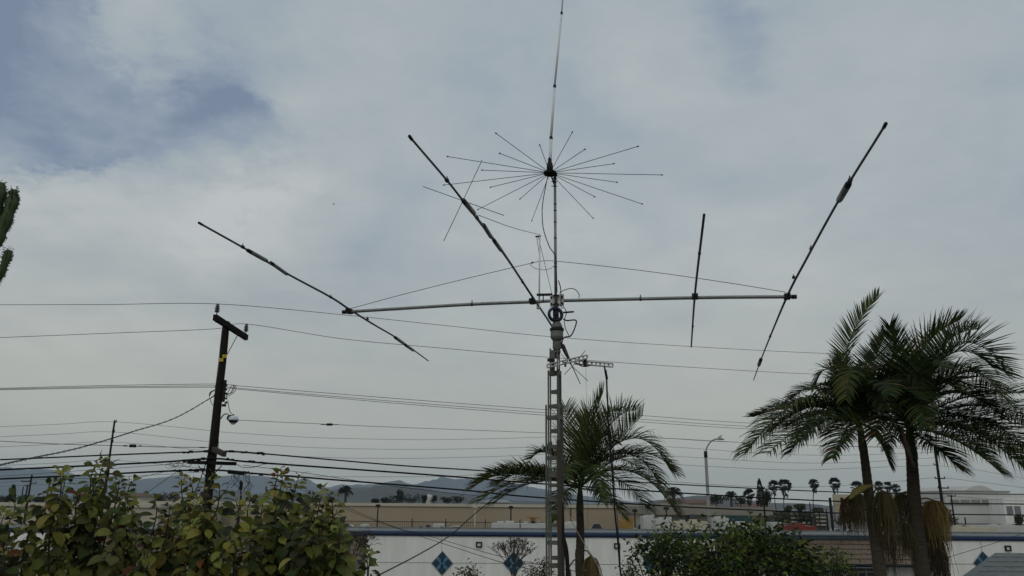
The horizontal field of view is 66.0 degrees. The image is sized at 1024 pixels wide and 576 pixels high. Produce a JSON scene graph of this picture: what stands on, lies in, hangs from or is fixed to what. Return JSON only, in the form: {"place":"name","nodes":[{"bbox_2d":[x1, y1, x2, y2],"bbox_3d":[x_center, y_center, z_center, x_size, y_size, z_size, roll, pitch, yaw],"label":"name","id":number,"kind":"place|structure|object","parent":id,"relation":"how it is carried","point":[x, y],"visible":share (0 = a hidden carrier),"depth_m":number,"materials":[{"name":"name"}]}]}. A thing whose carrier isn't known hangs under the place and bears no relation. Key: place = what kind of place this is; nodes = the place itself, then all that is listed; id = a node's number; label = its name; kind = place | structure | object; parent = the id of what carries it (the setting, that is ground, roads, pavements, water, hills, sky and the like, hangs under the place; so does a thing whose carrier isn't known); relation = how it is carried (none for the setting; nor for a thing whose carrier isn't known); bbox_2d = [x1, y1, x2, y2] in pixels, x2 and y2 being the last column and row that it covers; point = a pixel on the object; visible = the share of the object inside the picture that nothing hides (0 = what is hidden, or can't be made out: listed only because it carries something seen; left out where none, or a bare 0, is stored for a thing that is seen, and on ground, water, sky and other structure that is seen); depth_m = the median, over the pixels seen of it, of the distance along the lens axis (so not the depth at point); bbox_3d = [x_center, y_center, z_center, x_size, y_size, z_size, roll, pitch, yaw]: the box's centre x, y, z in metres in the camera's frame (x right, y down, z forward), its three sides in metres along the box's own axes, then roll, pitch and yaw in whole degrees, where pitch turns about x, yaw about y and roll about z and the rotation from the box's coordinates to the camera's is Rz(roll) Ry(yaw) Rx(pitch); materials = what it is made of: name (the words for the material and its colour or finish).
{"place":"outdoors","nodes":[
{"label":"outdoors","id":0,"kind":"place"},
{"bbox_2d":[0,179,20,283],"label":"candelabra cactus","id":1,"kind":"object","parent":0,"point":[10,203],"visible":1,"depth_m":5.29,"materials":[{"name":"plant"}]},
{"bbox_2d":[0,541,76,575],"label":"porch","id":2,"kind":"object","parent":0,"point":[16,547],"visible":0.02,"depth_m":45.46,"materials":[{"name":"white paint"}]},
{"bbox_2d":[0,467,642,503],"bbox_3d":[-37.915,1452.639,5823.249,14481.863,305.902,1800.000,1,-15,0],"label":"mountains","id":3,"kind":"structure","parent":0,"point":[259,483],"depth_m":5516.26,"materials":[{"name":"stone"}]},
{"bbox_2d":[80,501,643,528],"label":"warehouse","id":4,"kind":"structure","parent":0,"point":[425,514],"depth_m":153.80,"materials":[{"name":"paint"}]},
{"bbox_2d":[0,486,833,509],"bbox_3d":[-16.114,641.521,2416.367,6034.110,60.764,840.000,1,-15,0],"label":"hills","id":5,"kind":"structure","parent":0,"point":[364,494],"depth_m":2236.56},
{"bbox_2d":[301,489,557,575],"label":"service drop","id":6,"kind":"object","parent":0,"point":[433,540],"visible":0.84,"depth_m":18.85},
{"bbox_2d":[376,484,512,575],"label":"service drop","id":7,"kind":"object","parent":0,"point":[437,543],"visible":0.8,"depth_m":15.94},
{"bbox_2d":[306,489,586,573],"bbox_3d":[-2.587,5.913,20.303,0.513,1.766,13.799,12,-19,-36],"label":"service drop","id":8,"kind":"object","parent":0,"point":[448,541],"visible":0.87,"depth_m":19.15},
{"bbox_2d":[481,499,511,503],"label":"house","id":9,"kind":"structure","parent":0,"point":[502,501],"depth_m":231.99,"materials":[{"name":"grey paint"}]},
{"bbox_2d":[0,0,1023,505],"label":"sky","id":10,"kind":"structure","parent":0,"point":[126,126],"materials":[{"name":"grey"}]},
{"bbox_2d":[1,523,1023,575],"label":"white building","id":11,"kind":"structure","parent":0,"point":[396,547],"depth_m":47.63,"materials":[{"name":"paint"}]},
{"bbox_2d":[848,565,873,575],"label":"window","id":12,"kind":"structure","parent":11,"relation":"in","point":[865,571],"depth_m":47.99,"materials":[{"name":"white paint"}]},
{"bbox_2d":[624,506,772,528],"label":"beige shop building","id":13,"kind":"structure","parent":0,"point":[731,515],"depth_m":121.95,"materials":[{"name":"paint"}]},
{"bbox_2d":[680,499,717,506],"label":"house","id":14,"kind":"structure","parent":0,"point":[697,502],"depth_m":184.04,"materials":[{"name":"red tile"}]},
{"bbox_2d":[711,516,728,529],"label":"parked bus","id":15,"kind":"object","parent":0,"point":[717,519],"visible":0.12,"depth_m":96.53,"materials":[{"name":"white paint"}]},
{"bbox_2d":[814,514,828,530],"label":"town building","id":16,"kind":"structure","parent":0,"point":[823,522],"depth_m":143.88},
{"bbox_2d":[772,509,1023,530],"bbox_3d":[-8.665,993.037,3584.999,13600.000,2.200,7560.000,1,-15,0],"label":"ground","id":17,"kind":"structure","parent":0,"point":[862,529],"depth_m":235.92,"materials":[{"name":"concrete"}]},
{"bbox_2d":[6,484,16,501],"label":"tree","id":18,"kind":"object","parent":17,"relation":"on","point":[10,496],"visible":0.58,"depth_m":154.14,"materials":[{"name":"green plant"}]},
{"bbox_2d":[0,488,39,575],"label":"leafy tree","id":19,"kind":"object","parent":17,"relation":"on","point":[6,553],"visible":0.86,"depth_m":6.54,"materials":[{"name":"green plant"}]},
{"bbox_2d":[21,475,36,523],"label":"utility pole","id":20,"kind":"object","parent":17,"relation":"on","point":[30,481],"visible":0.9,"depth_m":115.98,"materials":[{"name":"brown wood"}]},
{"bbox_2d":[10,450,186,575],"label":"leafy tree","id":21,"kind":"object","parent":17,"relation":"on","point":[83,546],"visible":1,"depth_m":5.87,"materials":[{"name":"green plant"}]},
{"bbox_2d":[99,420,116,518],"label":"utility pole","id":22,"kind":"object","parent":17,"relation":"on","point":[113,432],"visible":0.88,"depth_m":78.53,"materials":[{"name":"brown wood"}]},
{"bbox_2d":[0,421,898,446],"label":"power line","id":23,"kind":"object","parent":22,"relation":"attached to","point":[387,439],"visible":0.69,"depth_m":82.88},
{"bbox_2d":[0,502,223,524],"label":"pale warehouse","id":24,"kind":"structure","parent":17,"relation":"on","point":[142,508],"depth_m":124.92,"materials":[{"name":"beige paint"}]},
{"bbox_2d":[110,493,155,500],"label":"house","id":25,"kind":"structure","parent":17,"relation":"on","point":[142,497],"depth_m":223.71,"materials":[{"name":"beige tile"}]},
{"bbox_2d":[164,492,180,500],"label":"tree","id":26,"kind":"object","parent":17,"relation":"on","point":[172,497],"visible":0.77,"depth_m":231.30,"materials":[{"name":"green plant"}]},
{"bbox_2d":[186,303,248,567],"bbox_3d":[-9.716,6.999,25.131,1.490,12.694,3.031,6,-16,-19],"label":"utility pole","id":27,"kind":"object","parent":17,"relation":"on","point":[220,392],"visible":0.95,"depth_m":25.67,"materials":[{"name":"brown wood"}]},
{"bbox_2d":[3,441,207,447],"bbox_3d":[-15.003,5.480,27.780,11.259,0.522,0.604,-5,-16,20],"label":"telecom cable","id":28,"kind":"object","parent":27,"relation":"attached to","point":[107,445],"visible":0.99,"depth_m":27.75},
{"bbox_2d":[0,396,213,465],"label":"service drop","id":29,"kind":"object","parent":27,"relation":"attached to","point":[99,441],"visible":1,"depth_m":19.36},
{"bbox_2d":[166,461,253,492],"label":"tangled drop wires","id":30,"kind":"object","parent":27,"relation":"hanging from","point":[238,478],"visible":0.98,"depth_m":25.00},
{"bbox_2d":[15,386,896,433],"bbox_3d":[4.910,5.163,32.029,48.137,0.316,3.697,5,-16,-16],"label":"power line","id":31,"kind":"object","parent":27,"relation":"attached to","point":[350,397],"visible":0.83,"depth_m":27.36,"materials":[{"name":"metal"}]},
{"bbox_2d":[6,387,946,437],"bbox_3d":[4.902,5.236,32.008,48.112,0.383,3.698,5,-16,-16],"label":"power line","id":32,"kind":"object","parent":27,"relation":"attached to","point":[343,398],"visible":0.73,"depth_m":27.03,"materials":[{"name":"metal"}]},
{"bbox_2d":[20,384,967,432],"bbox_3d":[4.923,5.068,32.056,48.171,0.239,3.695,5,-16,-16],"label":"power line","id":33,"kind":"object","parent":27,"relation":"attached to","point":[355,395],"visible":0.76,"depth_m":27.31,"materials":[{"name":"metal"}]},
{"bbox_2d":[0,323,1012,377],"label":"power line","id":34,"kind":"object","parent":27,"relation":"attached to","point":[402,344],"visible":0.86,"depth_m":28.88,"materials":[{"name":"metal"}]},
{"bbox_2d":[0,457,1023,504],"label":"telecom cable","id":35,"kind":"object","parent":27,"relation":"attached to","point":[205,458],"visible":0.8,"depth_m":26.92,"materials":[{"name":"rubber"}]},
{"bbox_2d":[0,468,1023,515],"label":"telecom cable","id":36,"kind":"object","parent":27,"relation":"attached to","point":[207,469],"visible":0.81,"depth_m":27.31,"materials":[{"name":"rubber"}]},
{"bbox_2d":[227,470,244,474],"bbox_3d":[-8.753,5.858,25.023,0.523,0.168,0.130,1,-15,0],"label":"splice closure","id":37,"kind":"object","parent":36,"relation":"hanging from","point":[236,472],"visible":1,"depth_m":24.97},
{"bbox_2d":[244,465,476,495],"bbox_3d":[-4.842,6.573,26.801,8.304,0.879,0.386,8,-17,-24],"label":"slack cable","id":38,"kind":"object","parent":36,"relation":"attached to","point":[367,482],"visible":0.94,"depth_m":26.67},
{"bbox_2d":[0,450,1023,494],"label":"telecom cable","id":39,"kind":"object","parent":27,"relation":"attached to","point":[207,451],"visible":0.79,"depth_m":26.76,"materials":[{"name":"rubber"}]},
{"bbox_2d":[11,303,1016,359],"bbox_3d":[5.040,1.773,31.837,48.009,1.238,3.876,5,-16,-16],"label":"power line","id":40,"kind":"object","parent":27,"relation":"attached to","point":[371,317],"visible":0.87,"depth_m":27.29,"materials":[{"name":"metal"}]},
{"bbox_2d":[240,420,997,451],"bbox_3d":[8.810,6.478,33.351,39.560,0.205,1.054,7,-17,-22],"label":"power line","id":41,"kind":"object","parent":27,"relation":"attached to","point":[528,432],"visible":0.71,"depth_m":28.95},
{"bbox_2d":[160,466,380,575],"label":"leafy tree","id":42,"kind":"object","parent":17,"relation":"on","point":[319,547],"visible":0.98,"depth_m":5.78,"materials":[{"name":"green plant"}]},
{"bbox_2d":[337,485,353,502],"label":"fan palm","id":43,"kind":"object","parent":17,"relation":"on","point":[346,490],"visible":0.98,"depth_m":222.05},
{"bbox_2d":[341,527,380,556],"bbox_3d":[-7.305,13.678,35.710,2.535,5.470,1.843,1,-15,0],"label":"bare tree","id":44,"kind":"object","parent":17,"relation":"on","point":[365,540],"visible":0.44,"depth_m":36.08,"materials":[{"name":"grey plant"}]},
{"bbox_2d":[387,495,406,502],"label":"tree","id":45,"kind":"object","parent":17,"relation":"on","point":[398,497],"visible":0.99,"depth_m":250.33,"materials":[{"name":"green plant"}]},
{"bbox_2d":[403,494,421,502],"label":"tree","id":46,"kind":"object","parent":17,"relation":"on","point":[412,499],"visible":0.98,"depth_m":250.69,"materials":[{"name":"green plant"}]},
{"bbox_2d":[309,519,523,527],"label":"iron fence","id":47,"kind":"object","parent":17,"relation":"on","point":[412,521],"visible":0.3,"depth_m":118.83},
{"bbox_2d":[450,495,463,503],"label":"tree","id":48,"kind":"object","parent":17,"relation":"on","point":[459,499],"visible":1,"depth_m":250.74,"materials":[{"name":"green plant"}]},
{"bbox_2d":[450,558,484,575],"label":"shrub","id":49,"kind":"object","parent":17,"relation":"on","point":[468,573],"visible":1,"depth_m":15.45,"materials":[{"name":"grey plant"}]},
{"bbox_2d":[491,521,520,527],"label":"trailer","id":50,"kind":"object","parent":17,"relation":"on","point":[506,524],"visible":0.13,"depth_m":71.71,"materials":[{"name":"white paint"}]},
{"bbox_2d":[491,534,536,575],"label":"bare tree","id":51,"kind":"object","parent":17,"relation":"on","point":[516,544],"visible":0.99,"depth_m":37.91,"materials":[{"name":"grey plant"}]},
{"bbox_2d":[520,521,545,527],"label":"trailer","id":52,"kind":"object","parent":17,"relation":"on","point":[528,524],"visible":0.13,"depth_m":71.69,"materials":[{"name":"white paint"}]},
{"bbox_2d":[515,555,555,575],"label":"shrub","id":53,"kind":"object","parent":17,"relation":"on","point":[542,572],"visible":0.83,"depth_m":11.69,"materials":[{"name":"grey plant"}]},
{"bbox_2d":[545,347,569,575],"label":"lattice tower","id":54,"kind":"structure","parent":17,"relation":"on","point":[562,559],"depth_m":9.65,"materials":[{"name":"metal"}]},
{"bbox_2d":[550,321,563,349],"bbox_3d":[0.581,0.607,10.207,0.182,0.381,0.182,1,-15,0],"label":"antenna rotator","id":55,"kind":"object","parent":54,"relation":"on","point":[556,330],"visible":0.99,"depth_m":10.14,"materials":[{"name":"metal"}]},
{"bbox_2d":[553,176,558,318],"bbox_3d":[0.580,-0.572,10.520,0.075,2.129,0.088,1,-15,0],"label":"mast pipe","id":56,"kind":"object","parent":55,"relation":"on","point":[555,314],"visible":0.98,"depth_m":10.49,"materials":[{"name":"metal"}]},
{"bbox_2d":[198,122,887,383],"bbox_3d":[0.606,-0.094,10.551,6.017,1.280,10.157,-3,-16,12],"label":"beam antenna","id":57,"kind":"object","parent":56,"relation":"attached to","point":[846,187],"visible":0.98,"depth_m":10.04,"materials":[{"name":"metal"}]},
{"bbox_2d":[423,161,587,380],"bbox_3d":[0.264,-0.014,10.486,0.773,1.479,6.974,-3,-16,11],"label":"crossed yagi","id":58,"kind":"object","parent":57,"relation":"attached to","point":[537,304],"visible":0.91,"depth_m":8.82,"materials":[{"name":"metal"}]},
{"bbox_2d":[443,0,662,221],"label":"vertical antenna","id":59,"kind":"object","parent":56,"relation":"attached to","point":[550,172],"visible":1,"depth_m":10.83,"materials":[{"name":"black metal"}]},
{"bbox_2d":[542,177,556,287],"bbox_3d":[0.498,-0.727,10.501,0.204,1.622,0.013,1,-15,0],"label":"coaxial cable","id":60,"kind":"object","parent":59,"relation":"hanging from","point":[545,235],"visible":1,"depth_m":10.49,"materials":[{"name":"black rubber"}]},
{"bbox_2d":[548,307,562,321],"bbox_3d":[0.567,0.344,10.247,0.214,0.212,0.063,4,-16,-14],"label":"cable coil","id":61,"kind":"object","parent":56,"relation":"attached to","point":[560,318],"visible":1,"depth_m":10.22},
{"bbox_2d":[546,354,613,368],"bbox_3d":[0.868,0.938,9.970,0.871,0.171,0.176,2,-15,-5],"label":"side arm","id":62,"kind":"object","parent":54,"relation":"attached to","point":[584,361],"visible":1,"depth_m":9.94},
{"bbox_2d":[604,366,621,575],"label":"hanging cable","id":63,"kind":"object","parent":62,"relation":"hanging from","point":[612,471],"visible":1,"depth_m":9.65,"materials":[{"name":"black rubber"}]},
{"bbox_2d":[564,521,575,527],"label":"trailer","id":64,"kind":"object","parent":17,"relation":"on","point":[568,524],"visible":0.11,"depth_m":71.72,"materials":[{"name":"white paint"}]},
{"bbox_2d":[463,380,688,575],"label":"palm tree","id":65,"kind":"object","parent":17,"relation":"on","point":[585,450],"visible":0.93,"depth_m":19.32,"materials":[{"name":"plant"}]},
{"bbox_2d":[618,517,635,528],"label":"box truck","id":66,"kind":"object","parent":17,"relation":"on","point":[622,524],"visible":0.16,"depth_m":71.78,"materials":[{"name":"yellow paint"}]},
{"bbox_2d":[615,551,644,575],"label":"shrub","id":67,"kind":"object","parent":17,"relation":"on","point":[631,570],"visible":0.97,"depth_m":12.70,"materials":[{"name":"green plant"}]},
{"bbox_2d":[640,515,653,528],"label":"box truck","id":68,"kind":"object","parent":17,"relation":"on","point":[645,521],"visible":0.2,"depth_m":95.60,"materials":[{"name":"white paint"}]},
{"bbox_2d":[652,517,675,528],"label":"box truck","id":69,"kind":"object","parent":17,"relation":"on","point":[659,521],"visible":0.15,"depth_m":77.35,"materials":[{"name":"white paint"}]},
{"bbox_2d":[660,498,686,505],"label":"house","id":70,"kind":"structure","parent":17,"relation":"on","point":[666,502],"depth_m":194.99,"materials":[{"name":"beige tile"}]},
{"bbox_2d":[664,487,683,500],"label":"fan palm","id":71,"kind":"object","parent":17,"relation":"on","point":[674,489],"visible":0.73,"depth_m":193.25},
{"bbox_2d":[622,516,739,575],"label":"garden tree","id":72,"kind":"object","parent":17,"relation":"on","point":[662,563],"visible":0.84,"depth_m":12.80,"materials":[{"name":"green plant"}]},
{"bbox_2d":[672,519,707,529],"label":"trailer","id":73,"kind":"object","parent":17,"relation":"on","point":[694,521],"visible":0.15,"depth_m":88.97,"materials":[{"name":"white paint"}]},
{"bbox_2d":[704,437,723,529],"bbox_3d":[13.806,15.634,52.775,1.481,11.118,0.300,1,-15,0],"label":"street light","id":74,"kind":"object","parent":17,"relation":"on","point":[707,483],"visible":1,"depth_m":53.38,"materials":[{"name":"metal"}]},
{"bbox_2d":[710,494,727,506],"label":"tree","id":75,"kind":"object","parent":17,"relation":"on","point":[714,498],"visible":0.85,"depth_m":183.35,"materials":[{"name":"green plant"}]},
{"bbox_2d":[725,491,737,506],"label":"fan palm","id":76,"kind":"object","parent":17,"relation":"on","point":[730,498],"visible":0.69,"depth_m":202.65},
{"bbox_2d":[719,521,753,529],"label":"trailer","id":77,"kind":"object","parent":17,"relation":"on","point":[725,524],"visible":0.09,"depth_m":79.46,"materials":[{"name":"white paint"}]},
{"bbox_2d":[732,495,745,506],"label":"tree","id":78,"kind":"object","parent":17,"relation":"on","point":[740,500],"visible":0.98,"depth_m":188.10,"materials":[{"name":"green plant"}]},
{"bbox_2d":[742,489,755,506],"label":"fan palm","id":79,"kind":"object","parent":17,"relation":"on","point":[747,492],"visible":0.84,"depth_m":193.24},
{"bbox_2d":[670,509,839,575],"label":"garden tree","id":80,"kind":"object","parent":17,"relation":"on","point":[771,563],"visible":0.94,"depth_m":12.58,"materials":[{"name":"green plant"}]},
{"bbox_2d":[756,478,765,506],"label":"tree","id":81,"kind":"object","parent":17,"relation":"on","point":[758,494],"visible":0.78,"depth_m":164.43,"materials":[{"name":"green plant"}]},
{"bbox_2d":[761,486,766,528],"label":"utility pole","id":82,"kind":"object","parent":17,"relation":"on","point":[763,495],"visible":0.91,"depth_m":91.60,"materials":[{"name":"brown wood"}]},
{"bbox_2d":[761,490,771,506],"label":"tree","id":83,"kind":"object","parent":17,"relation":"on","point":[767,493],"visible":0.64,"depth_m":159.17,"materials":[{"name":"green plant"}]},
{"bbox_2d":[768,480,778,509],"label":"fan palm","id":84,"kind":"object","parent":17,"relation":"on","point":[774,482],"visible":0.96,"depth_m":290.51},
{"bbox_2d":[770,512,792,522],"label":"tree","id":85,"kind":"object","parent":17,"relation":"on","point":[780,517],"visible":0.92,"depth_m":139.05,"materials":[{"name":"green plant"}]},
{"bbox_2d":[777,479,791,507],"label":"fan palm","id":86,"kind":"object","parent":17,"relation":"on","point":[785,481],"visible":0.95,"depth_m":280.58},
{"bbox_2d":[777,523,816,530],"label":"trailer","id":87,"kind":"object","parent":17,"relation":"on","point":[802,526],"visible":0.13,"depth_m":71.72,"materials":[{"name":"red paint"}]},
{"bbox_2d":[794,503,805,522],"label":"tree","id":88,"kind":"object","parent":17,"relation":"on","point":[800,507],"visible":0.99,"depth_m":139.42,"materials":[{"name":"green plant"}]},
{"bbox_2d":[791,511,818,524],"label":"tree","id":89,"kind":"object","parent":17,"relation":"on","point":[805,517],"visible":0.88,"depth_m":138.75,"materials":[{"name":"green plant"}]},
{"bbox_2d":[808,479,819,513],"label":"fan palm","id":90,"kind":"object","parent":17,"relation":"on","point":[813,484],"visible":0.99,"depth_m":280.69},
{"bbox_2d":[811,507,823,530],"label":"tree","id":91,"kind":"object","parent":17,"relation":"on","point":[816,509],"visible":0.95,"depth_m":139.16,"materials":[{"name":"green plant"}]},
{"bbox_2d":[732,287,933,575],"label":"palm tree","id":92,"kind":"object","parent":17,"relation":"on","point":[849,387],"visible":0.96,"depth_m":16.11,"materials":[{"name":"plant"}]},
{"bbox_2d":[849,484,873,499],"bbox_3d":[7.173,4.197,16.193,0.653,0.322,0.149,6,-16,-18],"label":"palm spathe","id":93,"kind":"object","parent":92,"relation":"attached to","point":[860,489],"visible":1,"depth_m":16.14,"materials":[{"name":"plant"}]},
{"bbox_2d":[805,540,863,575],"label":"garden tree","id":94,"kind":"object","parent":17,"relation":"on","point":[841,571],"visible":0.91,"depth_m":13.15,"materials":[{"name":"green plant"}]},
{"bbox_2d":[829,477,841,519],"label":"fan palm","id":95,"kind":"object","parent":17,"relation":"on","point":[836,486],"visible":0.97,"depth_m":271.35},
{"bbox_2d":[829,494,849,530],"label":"sign board","id":96,"kind":"object","parent":17,"relation":"on","point":[837,497],"visible":0.43,"depth_m":110.92,"materials":[{"name":"brown wood"}]},
{"bbox_2d":[817,306,1023,575],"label":"palm tree","id":97,"kind":"object","parent":17,"relation":"on","point":[925,525],"visible":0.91,"depth_m":16.87,"materials":[{"name":"plant"}]},
{"bbox_2d":[899,426,916,469],"bbox_3d":[8.223,3.309,16.352,0.304,0.885,0.189,1,-15,0],"label":"dead frond","id":98,"kind":"object","parent":97,"relation":"hanging from","point":[903,440],"visible":1,"depth_m":16.30,"materials":[{"name":"plant"}]},
{"bbox_2d":[933,454,948,502],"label":"utility pole","id":99,"kind":"object","parent":17,"relation":"on","point":[940,487],"visible":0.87,"depth_m":87.42,"materials":[{"name":"brown wood"}]},
{"bbox_2d":[5,442,923,462],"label":"power line","id":100,"kind":"object","parent":99,"relation":"attached to","point":[413,458],"visible":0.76,"depth_m":82.68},
{"bbox_2d":[2,460,928,476],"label":"power line","id":101,"kind":"object","parent":99,"relation":"attached to","point":[485,473],"visible":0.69,"depth_m":82.86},
{"bbox_2d":[3,432,933,454],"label":"power line","id":102,"kind":"object","parent":99,"relation":"attached to","point":[412,449],"visible":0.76,"depth_m":82.92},
{"bbox_2d":[631,478,1022,487],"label":"power line","id":103,"kind":"object","parent":99,"relation":"attached to","point":[826,486],"visible":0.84,"depth_m":83.08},
{"bbox_2d":[944,525,997,531],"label":"trailer","id":104,"kind":"object","parent":17,"relation":"on","point":[967,528],"visible":0.18,"depth_m":71.69,"materials":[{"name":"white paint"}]},
{"bbox_2d":[978,523,1023,531],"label":"trailer","id":105,"kind":"object","parent":17,"relation":"on","point":[1004,527],"visible":0.18,"depth_m":79.99,"materials":[{"name":"white paint"}]},
{"bbox_2d":[1014,513,1023,525],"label":"tree","id":106,"kind":"object","parent":17,"relation":"on","point":[1019,520],"visible":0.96,"depth_m":138.89,"materials":[{"name":"green plant"}]},
{"bbox_2d":[865,486,1023,523],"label":"pale hall","id":107,"kind":"structure","parent":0,"point":[981,491],"depth_m":250.79,"materials":[{"name":"concrete"}]},
{"bbox_2d":[963,553,1023,575],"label":"grey roof house","id":108,"kind":"structure","parent":0,"point":[1003,564],"depth_m":24.36,"materials":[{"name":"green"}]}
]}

